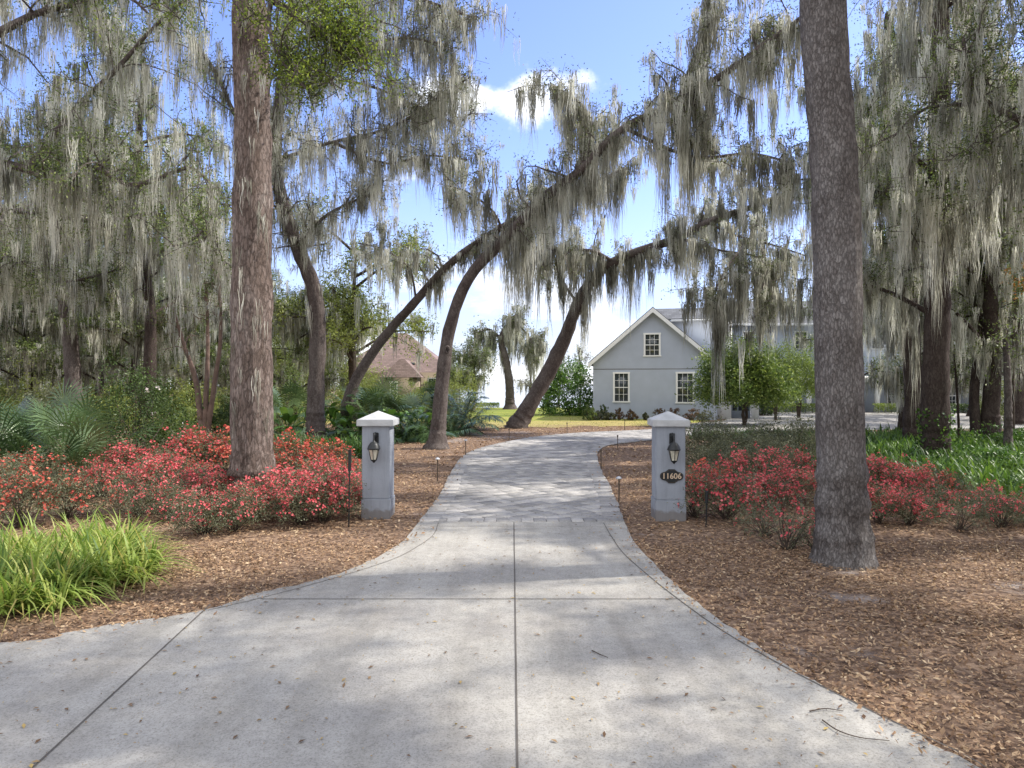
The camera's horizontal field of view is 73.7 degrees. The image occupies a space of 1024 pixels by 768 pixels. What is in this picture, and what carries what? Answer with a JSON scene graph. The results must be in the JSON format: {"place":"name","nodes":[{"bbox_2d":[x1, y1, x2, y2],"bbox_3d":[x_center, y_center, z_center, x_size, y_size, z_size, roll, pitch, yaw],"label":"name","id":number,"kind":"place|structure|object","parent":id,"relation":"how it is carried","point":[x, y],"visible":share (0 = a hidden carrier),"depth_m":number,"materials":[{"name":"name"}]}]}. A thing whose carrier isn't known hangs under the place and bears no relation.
{"place":"outdoors","nodes":[
{"label":"outdoors","id":0,"kind":"place"},
{"bbox_2d":[0,522,978,767],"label":"concrete driveway","id":1,"kind":"structure","parent":0,"point":[620,635],"depth_m":5.02,"materials":[{"name":"concrete"}]},
{"bbox_2d":[0,522,973,767],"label":"fallen leaves","id":2,"kind":"object","parent":1,"relation":"on","point":[343,685],"visible":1,"depth_m":4.94,"materials":[{"name":"brown plant"}]},
{"bbox_2d":[32,522,985,767],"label":"driveway joint","id":3,"kind":"object","parent":1,"relation":"on","point":[516,714],"visible":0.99,"depth_m":5.12,"materials":[{"name":"concrete"}]},
{"bbox_2d":[279,407,706,427],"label":"lawn","id":4,"kind":"structure","parent":0,"point":[510,412],"depth_m":41.20,"materials":[{"name":"plant"}]},
{"bbox_2d":[272,277,370,380],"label":"tree","id":5,"kind":"object","parent":4,"relation":"on","point":[276,354],"visible":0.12,"depth_m":45.67,"materials":[{"name":"green plant"}]},
{"bbox_2d":[272,183,443,419],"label":"tree","id":6,"kind":"object","parent":4,"relation":"on","point":[340,325],"visible":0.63,"depth_m":40.38,"materials":[{"name":"green plant"}]},
{"bbox_2d":[450,333,500,411],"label":"lakeside tree","id":7,"kind":"object","parent":4,"relation":"on","point":[472,361],"visible":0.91,"depth_m":54.60,"materials":[{"name":"green plant"}]},
{"bbox_2d":[462,300,548,408],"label":"lakeside oak","id":8,"kind":"object","parent":4,"relation":"on","point":[533,347],"visible":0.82,"depth_m":59.70,"materials":[{"name":"grey plant"}]},
{"bbox_2d":[538,354,592,415],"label":"broadleaf bush","id":9,"kind":"object","parent":4,"relation":"on","point":[555,390],"visible":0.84,"depth_m":48.27,"materials":[{"name":"green plant"}]},
{"bbox_2d":[0,389,1023,767],"bbox_3d":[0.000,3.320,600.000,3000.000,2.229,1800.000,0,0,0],"label":"ground","id":10,"kind":"structure","parent":0,"point":[940,535],"depth_m":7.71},
{"bbox_2d":[0,407,55,471],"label":"palmetto","id":11,"kind":"object","parent":10,"relation":"on","point":[10,446],"visible":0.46,"depth_m":15.37,"materials":[{"name":"green plant"}]},
{"bbox_2d":[0,264,57,343],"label":"tree","id":12,"kind":"object","parent":10,"relation":"on","point":[50,313],"visible":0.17,"depth_m":38.32,"materials":[{"name":"green plant"}]},
{"bbox_2d":[0,457,84,527],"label":"azalea shrub","id":13,"kind":"object","parent":10,"relation":"on","point":[18,486],"visible":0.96,"depth_m":10.54,"materials":[{"name":"red plant"}]},
{"bbox_2d":[0,352,86,433],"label":"understory bush","id":14,"kind":"object","parent":10,"relation":"on","point":[21,397],"visible":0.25,"depth_m":30.01,"materials":[{"name":"green plant"}]},
{"bbox_2d":[0,438,90,495],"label":"azalea shrub","id":15,"kind":"object","parent":10,"relation":"on","point":[35,459],"visible":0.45,"depth_m":13.42,"materials":[{"name":"red plant"}]},
{"bbox_2d":[0,242,119,409],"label":"tree","id":16,"kind":"object","parent":10,"relation":"on","point":[27,347],"visible":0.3,"depth_m":39.52,"materials":[{"name":"green plant"}]},
{"bbox_2d":[0,378,129,472],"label":"palmetto","id":17,"kind":"object","parent":10,"relation":"on","point":[65,401],"visible":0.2,"depth_m":17.55,"materials":[{"name":"green plant"}]},
{"bbox_2d":[0,507,129,567],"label":"strap leaf clump","id":18,"kind":"object","parent":10,"relation":"on","point":[18,544],"visible":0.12,"depth_m":7.76,"materials":[{"name":"plant"}]},
{"bbox_2d":[0,530,131,638],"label":"strap leaf clump","id":19,"kind":"object","parent":10,"relation":"on","point":[29,586],"visible":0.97,"depth_m":6.73,"materials":[{"name":"plant"}]},
{"bbox_2d":[15,461,117,519],"bbox_3d":[-7.244,1.772,11.147,1.465,1.000,1.384,0,0,-22],"label":"azalea shrub","id":20,"kind":"object","parent":10,"relation":"on","point":[82,499],"visible":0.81,"depth_m":11.15,"materials":[{"name":"red plant"}]},
{"bbox_2d":[0,71,151,422],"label":"live oak","id":21,"kind":"object","parent":10,"relation":"on","point":[72,366],"visible":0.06,"depth_m":33.69,"materials":[{"name":"grey plant"}]},
{"bbox_2d":[0,0,157,310],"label":"live oak","id":22,"kind":"object","parent":10,"relation":"on","point":[3,130],"visible":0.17,"depth_m":27.27,"materials":[{"name":"grey plant"}]},
{"bbox_2d":[15,422,150,490],"bbox_3d":[-8.978,1.501,14.466,3.284,1.574,2.493,0,0,0],"label":"palmetto","id":23,"kind":"object","parent":10,"relation":"on","point":[77,451],"visible":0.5,"depth_m":14.09,"materials":[{"name":"green plant"}]},
{"bbox_2d":[0,392,167,477],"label":"palmetto","id":24,"kind":"object","parent":10,"relation":"on","point":[72,417],"visible":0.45,"depth_m":15.69,"materials":[{"name":"green plant"}]},
{"bbox_2d":[2,504,186,571],"bbox_3d":[-5.312,1.828,8.386,2.422,0.704,2.293,0,0,-19],"label":"strap leaf clump","id":25,"kind":"object","parent":10,"relation":"on","point":[106,530],"visible":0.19,"depth_m":8.56,"materials":[{"name":"plant"}]},
{"bbox_2d":[60,455,129,497],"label":"azalea shrub","id":26,"kind":"object","parent":10,"relation":"on","point":[106,474],"visible":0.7,"depth_m":13.32,"materials":[{"name":"red plant"}]},
{"bbox_2d":[1,237,189,414],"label":"tree","id":27,"kind":"object","parent":10,"relation":"on","point":[85,344],"visible":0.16,"depth_m":40.81,"materials":[{"name":"green plant"}]},
{"bbox_2d":[0,517,201,614],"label":"strap leaf clump","id":28,"kind":"object","parent":10,"relation":"on","point":[117,558],"visible":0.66,"depth_m":7.50,"materials":[{"name":"plant"}]},
{"bbox_2d":[68,438,167,481],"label":"azalea shrub","id":29,"kind":"object","parent":10,"relation":"on","point":[128,455],"visible":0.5,"depth_m":14.91,"materials":[{"name":"red plant"}]},
{"bbox_2d":[5,0,232,433],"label":"live oak","id":30,"kind":"object","parent":10,"relation":"on","point":[150,347],"visible":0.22,"depth_m":30.78,"materials":[{"name":"grey plant"}]},
{"bbox_2d":[99,465,170,517],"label":"azalea shrub","id":31,"kind":"object","parent":10,"relation":"on","point":[123,491],"visible":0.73,"depth_m":11.29,"materials":[{"name":"plant"}]},
{"bbox_2d":[50,241,223,425],"bbox_3d":[-20.178,-2.882,35.967,8.033,10.424,8.622,0,0,25],"label":"tree","id":32,"kind":"object","parent":10,"relation":"on","point":[93,332],"visible":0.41,"depth_m":35.48,"materials":[{"name":"green plant"}]},
{"bbox_2d":[71,350,204,465],"bbox_3d":[-9.493,0.697,17.510,3.037,3.144,2.886,0,0,0],"label":"camellia shrub","id":33,"kind":"object","parent":10,"relation":"on","point":[153,393],"visible":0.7,"depth_m":17.30,"materials":[{"name":"green plant"}]},
{"bbox_2d":[0,0,282,368],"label":"live oak","id":34,"kind":"object","parent":10,"relation":"on","point":[52,182],"visible":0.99,"depth_m":16.62,"materials":[{"name":"grey plant"}]},
{"bbox_2d":[85,238,225,400],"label":"tree","id":35,"kind":"object","parent":10,"relation":"on","point":[172,372],"visible":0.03,"depth_m":45.79,"materials":[{"name":"green plant"}]},
{"bbox_2d":[119,442,201,493],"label":"azalea shrub","id":36,"kind":"object","parent":10,"relation":"on","point":[171,466],"visible":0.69,"depth_m":13.22,"materials":[{"name":"red plant"}]},
{"bbox_2d":[119,474,210,520],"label":"azalea shrub","id":37,"kind":"object","parent":10,"relation":"on","point":[160,495],"visible":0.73,"depth_m":10.92,"materials":[{"name":"plant"}]},
{"bbox_2d":[139,394,197,447],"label":"understory bush","id":38,"kind":"object","parent":10,"relation":"on","point":[165,425],"visible":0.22,"depth_m":22.89,"materials":[{"name":"green plant"}]},
{"bbox_2d":[142,421,230,471],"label":"azalea shrub","id":39,"kind":"object","parent":10,"relation":"on","point":[173,445],"visible":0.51,"depth_m":16.22,"materials":[{"name":"red plant"}]},
{"bbox_2d":[144,249,230,441],"bbox_3d":[-12.199,-1.685,26.041,3.655,7.793,2.642,0,0,-23],"label":"crepe myrtle","id":40,"kind":"object","parent":10,"relation":"on","point":[205,414],"visible":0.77,"depth_m":25.95,"materials":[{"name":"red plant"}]},
{"bbox_2d":[154,458,224,505],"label":"azalea shrub","id":41,"kind":"object","parent":10,"relation":"on","point":[185,478],"visible":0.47,"depth_m":12.19,"materials":[{"name":"red plant"}]},
{"bbox_2d":[160,362,227,429],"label":"understory bush","id":42,"kind":"object","parent":10,"relation":"on","point":[185,393],"visible":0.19,"depth_m":32.81,"materials":[{"name":"green plant"}]},
{"bbox_2d":[171,423,230,474],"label":"azalea shrub","id":43,"kind":"object","parent":10,"relation":"on","point":[224,449],"visible":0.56,"depth_m":16.18,"materials":[{"name":"red plant"}]},
{"bbox_2d":[132,239,272,420],"bbox_3d":[-18.427,-3.206,40.261,8.535,11.076,9.161,0,0,-32],"label":"tree","id":44,"kind":"object","parent":10,"relation":"on","point":[195,356],"visible":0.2,"depth_m":39.10,"materials":[{"name":"green plant"}]},
{"bbox_2d":[161,484,245,536],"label":"azalea shrub","id":45,"kind":"object","parent":10,"relation":"on","point":[193,504],"visible":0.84,"depth_m":9.94,"materials":[{"name":"plant"}]},
{"bbox_2d":[181,464,249,507],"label":"azalea shrub","id":46,"kind":"object","parent":10,"relation":"on","point":[225,479],"visible":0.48,"depth_m":11.79,"materials":[{"name":"red plant"}]},
{"bbox_2d":[186,475,274,532],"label":"azalea shrub","id":47,"kind":"object","parent":10,"relation":"on","point":[245,502],"visible":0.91,"depth_m":10.21,"materials":[{"name":"plant"}]},
{"bbox_2d":[64,0,415,131],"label":"live oak","id":48,"kind":"object","parent":10,"relation":"on","point":[334,37],"visible":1,"depth_m":11.26,"materials":[{"name":"green plant"}]},
{"bbox_2d":[225,0,277,512],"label":"pine tree","id":49,"kind":"object","parent":10,"relation":"on","point":[251,305],"visible":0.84,"depth_m":11.92,"materials":[{"name":"brown plant"}]},
{"bbox_2d":[226,459,329,513],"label":"azalea shrub","id":50,"kind":"object","parent":10,"relation":"on","point":[287,469],"visible":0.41,"depth_m":11.44,"materials":[{"name":"red plant"}]},
{"bbox_2d":[220,379,345,433],"bbox_3d":[-9.897,1.033,29.832,5.502,2.459,4.596,0,0,0],"label":"tropical plant","id":51,"kind":"object","parent":10,"relation":"on","point":[276,399],"visible":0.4,"depth_m":29.64,"materials":[{"name":"green plant"}]},
{"bbox_2d":[216,432,361,457],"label":"strap leaf groundcover","id":52,"kind":"object","parent":10,"relation":"on","point":[356,445],"visible":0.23,"depth_m":22.34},
{"bbox_2d":[261,470,338,525],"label":"azalea shrub","id":53,"kind":"object","parent":10,"relation":"on","point":[285,500],"visible":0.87,"depth_m":10.61,"materials":[{"name":"red plant"}]},
{"bbox_2d":[273,426,336,477],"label":"azalea shrub","id":54,"kind":"object","parent":10,"relation":"on","point":[292,459],"visible":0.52,"depth_m":14.40,"materials":[{"name":"red plant"}]},
{"bbox_2d":[280,461,367,523],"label":"azalea shrub","id":55,"kind":"object","parent":10,"relation":"on","point":[340,489],"visible":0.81,"depth_m":10.82,"materials":[{"name":"red plant"}]},
{"bbox_2d":[272,280,376,418],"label":"tree","id":56,"kind":"object","parent":10,"relation":"on","point":[300,351],"visible":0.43,"depth_m":41.28,"materials":[{"name":"green plant"}]},
{"bbox_2d":[287,449,361,488],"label":"azalea shrub","id":57,"kind":"object","parent":10,"relation":"on","point":[332,462],"visible":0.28,"depth_m":12.93,"materials":[{"name":"red plant"}]},
{"bbox_2d":[300,435,361,474],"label":"azalea shrub","id":58,"kind":"object","parent":10,"relation":"on","point":[344,454],"visible":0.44,"depth_m":15.43,"materials":[{"name":"red plant"}]},
{"bbox_2d":[163,0,520,439],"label":"live oak","id":59,"kind":"object","parent":10,"relation":"on","point":[422,118],"visible":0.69,"depth_m":23.79,"materials":[{"name":"grey plant"}]},
{"bbox_2d":[326,371,426,431],"bbox_3d":[-5.731,0.831,31.214,6.106,2.990,4.197,0,0,-32],"label":"tropical plant","id":60,"kind":"object","parent":10,"relation":"on","point":[384,389],"visible":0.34,"depth_m":30.14,"materials":[{"name":"green plant"}]},
{"bbox_2d":[356,411,398,519],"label":"gate pillar","id":61,"kind":"structure","parent":10,"relation":"on","point":[378,499],"depth_m":11.19,"materials":[{"name":"paint"}]},
{"bbox_2d":[339,333,457,408],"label":"neighbour house","id":62,"kind":"structure","parent":10,"relation":"on","point":[403,366],"depth_m":62.00,"materials":[{"name":"brown"}]},
{"bbox_2d":[365,379,468,431],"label":"tropical plant","id":63,"kind":"object","parent":10,"relation":"on","point":[413,401],"visible":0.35,"depth_m":31.07,"materials":[{"name":"green plant"}]},
{"bbox_2d":[392,409,455,443],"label":"tropical plant","id":64,"kind":"object","parent":10,"relation":"on","point":[407,433],"visible":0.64,"depth_m":26.27,"materials":[{"name":"green plant"}]},
{"bbox_2d":[410,388,507,435],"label":"tropical plant","id":65,"kind":"object","parent":10,"relation":"on","point":[476,421],"visible":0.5,"depth_m":30.70,"materials":[{"name":"green plant"}]},
{"bbox_2d":[335,146,655,434],"bbox_3d":[-1.002,-3.587,28.282,14.123,12.241,3.816,0,0,7],"label":"live oak","id":66,"kind":"object","parent":10,"relation":"on","point":[436,281],"visible":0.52,"depth_m":28.30,"materials":[{"name":"grey plant"}]},
{"bbox_2d":[422,0,808,449],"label":"live oak","id":67,"kind":"object","parent":10,"relation":"on","point":[695,100],"visible":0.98,"depth_m":20.20,"materials":[{"name":"grey plant"}]},
{"bbox_2d":[503,169,812,428],"bbox_3d":[5.966,-3.606,30.451,15.374,12.679,7.239,0,0,35],"label":"live oak","id":68,"kind":"object","parent":10,"relation":"on","point":[592,265],"visible":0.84,"depth_m":29.60,"materials":[{"name":"grey plant"}]},
{"bbox_2d":[647,411,689,520],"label":"gate pillar","id":69,"kind":"structure","parent":10,"relation":"on","point":[668,456],"depth_m":11.04,"materials":[{"name":"paint"}]},
{"bbox_2d":[588,307,758,419],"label":"garage house","id":70,"kind":"structure","parent":10,"relation":"on","point":[641,370],"depth_m":42.80,"materials":[{"name":"paint"}]},
{"bbox_2d":[685,410,742,466],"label":"azalea shrub","id":71,"kind":"object","parent":10,"relation":"on","point":[702,424],"visible":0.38,"depth_m":18.07,"materials":[{"name":"green plant"}]},
{"bbox_2d":[685,435,758,474],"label":"azalea shrub","id":72,"kind":"object","parent":10,"relation":"on","point":[714,455],"visible":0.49,"depth_m":16.03,"materials":[{"name":"red plant"}]},
{"bbox_2d":[686,419,767,465],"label":"azalea shrub","id":73,"kind":"object","parent":10,"relation":"on","point":[738,437],"visible":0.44,"depth_m":17.48,"materials":[{"name":"red plant"}]},
{"bbox_2d":[680,459,775,519],"bbox_3d":[3.507,1.758,11.197,1.686,1.032,1.622,0,0,-12],"label":"azalea shrub","id":74,"kind":"object","parent":10,"relation":"on","point":[727,500],"visible":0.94,"depth_m":11.04,"materials":[{"name":"red plant"}]},
{"bbox_2d":[717,441,778,487],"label":"azalea shrub","id":75,"kind":"object","parent":10,"relation":"on","point":[737,459],"visible":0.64,"depth_m":14.06,"materials":[{"name":"red plant"}]},
{"bbox_2d":[729,467,799,508],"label":"azalea shrub","id":76,"kind":"object","parent":10,"relation":"on","point":[768,487],"visible":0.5,"depth_m":11.99,"materials":[{"name":"red plant"}]},
{"bbox_2d":[734,473,814,549],"bbox_3d":[3.726,1.754,9.222,1.424,1.036,1.258,0,0,34],"label":"azalea shrub","id":77,"kind":"object","parent":10,"relation":"on","point":[782,540],"visible":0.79,"depth_m":9.19,"materials":[{"name":"plant"}]},
{"bbox_2d":[735,427,816,473],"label":"azalea shrub","id":78,"kind":"object","parent":10,"relation":"on","point":[763,440],"visible":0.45,"depth_m":16.07,"materials":[{"name":"red plant"}]},
{"bbox_2d":[751,411,815,458],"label":"azalea shrub","id":79,"kind":"object","parent":10,"relation":"on","point":[811,438],"visible":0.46,"depth_m":17.58,"materials":[{"name":"green plant"}]},
{"bbox_2d":[756,456,816,502],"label":"azalea shrub","id":80,"kind":"object","parent":10,"relation":"on","point":[801,476],"visible":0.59,"depth_m":12.64,"materials":[{"name":"red plant"}]},
{"bbox_2d":[767,444,816,482],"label":"azalea shrub","id":81,"kind":"object","parent":10,"relation":"on","point":[798,459],"visible":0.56,"depth_m":14.89,"materials":[{"name":"red plant"}]},
{"bbox_2d":[799,0,879,570],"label":"pine tree","id":82,"kind":"object","parent":10,"relation":"on","point":[843,535],"visible":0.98,"depth_m":8.27,"materials":[{"name":"grey plant"}]},
{"bbox_2d":[727,301,968,411],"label":"house","id":83,"kind":"structure","parent":10,"relation":"on","point":[872,399],"depth_m":54.00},
{"bbox_2d":[689,422,1023,505],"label":"strap leaf groundcover","id":84,"kind":"object","parent":10,"relation":"on","point":[888,443],"visible":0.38,"depth_m":17.05,"materials":[{"name":"plant"}]},
{"bbox_2d":[867,477,909,523],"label":"azalea shrub","id":85,"kind":"object","parent":10,"relation":"on","point":[878,516],"visible":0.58,"depth_m":10.76,"materials":[{"name":"red plant"}]},
{"bbox_2d":[767,1,1023,440],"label":"live oak","id":86,"kind":"object","parent":10,"relation":"on","point":[908,420],"visible":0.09,"depth_m":24.39,"materials":[{"name":"grey plant"}]},
{"bbox_2d":[866,449,928,500],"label":"azalea shrub","id":87,"kind":"object","parent":10,"relation":"on","point":[878,467],"visible":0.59,"depth_m":12.74,"materials":[{"name":"red plant"}]},
{"bbox_2d":[782,0,1023,454],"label":"live oak","id":88,"kind":"object","parent":10,"relation":"on","point":[938,219],"visible":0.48,"depth_m":18.51,"materials":[{"name":"grey plant"}]},
{"bbox_2d":[880,484,947,525],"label":"azalea shrub","id":89,"kind":"object","parent":10,"relation":"on","point":[924,507],"visible":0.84,"depth_m":10.64,"materials":[{"name":"red plant"}]},
{"bbox_2d":[863,274,982,431],"bbox_3d":[17.591,-2.291,30.613,6.376,9.251,7.378,0,0,35],"label":"tree","id":90,"kind":"object","parent":10,"relation":"on","point":[897,390],"visible":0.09,"depth_m":28.85,"materials":[{"name":"grey plant"}]},
{"bbox_2d":[848,0,1023,229],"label":"live oak","id":91,"kind":"object","parent":10,"relation":"on","point":[976,101],"visible":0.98,"depth_m":13.18,"materials":[{"name":"grey plant"}]},
{"bbox_2d":[901,474,970,518],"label":"azalea shrub","id":92,"kind":"object","parent":10,"relation":"on","point":[935,492],"visible":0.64,"depth_m":11.20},
{"bbox_2d":[862,22,1023,441],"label":"live oak","id":93,"kind":"object","parent":10,"relation":"on","point":[990,302],"visible":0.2,"depth_m":24.32,"materials":[{"name":"grey plant"}]},
{"bbox_2d":[913,464,979,500],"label":"azalea shrub","id":94,"kind":"object","parent":10,"relation":"on","point":[949,480],"visible":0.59,"depth_m":12.72,"materials":[{"name":"red plant"}]},
{"bbox_2d":[916,487,998,532],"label":"azalea shrub","id":95,"kind":"object","parent":10,"relation":"on","point":[959,526],"visible":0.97,"depth_m":10.24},
{"bbox_2d":[939,444,1023,472],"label":"shrub","id":96,"kind":"object","parent":10,"relation":"on","point":[995,454],"visible":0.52,"depth_m":16.81,"materials":[{"name":"green plant"}]},
{"bbox_2d":[966,479,1023,527],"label":"azalea shrub","id":97,"kind":"object","parent":10,"relation":"on","point":[1005,504],"visible":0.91,"depth_m":10.54,"materials":[{"name":"plant"}]},
{"bbox_2d":[983,315,1023,447],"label":"sapling","id":98,"kind":"object","parent":10,"relation":"on","point":[1008,418],"visible":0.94,"depth_m":20.95,"materials":[{"name":"green wood"}]},
{"bbox_2d":[0,0,1023,383],"label":"sky","id":99,"kind":"structure","parent":0,"point":[604,35],"materials":[{"name":"blue"}]},
{"bbox_2d":[460,384,592,407],"bbox_3d":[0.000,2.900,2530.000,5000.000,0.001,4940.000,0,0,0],"label":"lake water","id":100,"kind":"structure","parent":0,"point":[495,393],"depth_m":172.21,"materials":[{"name":"grey liquid"}]},
{"bbox_2d":[420,412,1023,521],"bbox_3d":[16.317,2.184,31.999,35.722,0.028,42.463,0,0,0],"label":"paver driveway","id":101,"kind":"structure","parent":0,"point":[538,463],"depth_m":15.74,"materials":[{"name":"concrete"}]},
{"bbox_2d":[674,329,804,424],"bbox_3d":[12.238,-0.466,36.176,6.053,5.386,5.914,0,0,30],"label":"tree","id":102,"kind":"object","parent":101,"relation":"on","point":[763,380],"visible":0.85,"depth_m":35.03,"materials":[{"name":"green plant"}]},
{"bbox_2d":[762,333,805,419],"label":"tree","id":103,"kind":"object","parent":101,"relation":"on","point":[790,363],"visible":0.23,"depth_m":40.61,"materials":[{"name":"green plant"}]},
{"bbox_2d":[768,335,814,417],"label":"tree","id":104,"kind":"object","parent":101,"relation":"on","point":[808,383],"visible":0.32,"depth_m":43.39,"materials":[{"name":"green plant"}]},
{"bbox_2d":[778,293,900,402],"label":"tree","id":105,"kind":"object","parent":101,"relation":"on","point":[808,315],"visible":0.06,"depth_m":50.60,"materials":[{"name":"grey plant"}]},
{"bbox_2d":[955,247,1023,424],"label":"tree","id":106,"kind":"object","parent":101,"relation":"on","point":[1019,410],"visible":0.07,"depth_m":36.87,"materials":[{"name":"green plant"}]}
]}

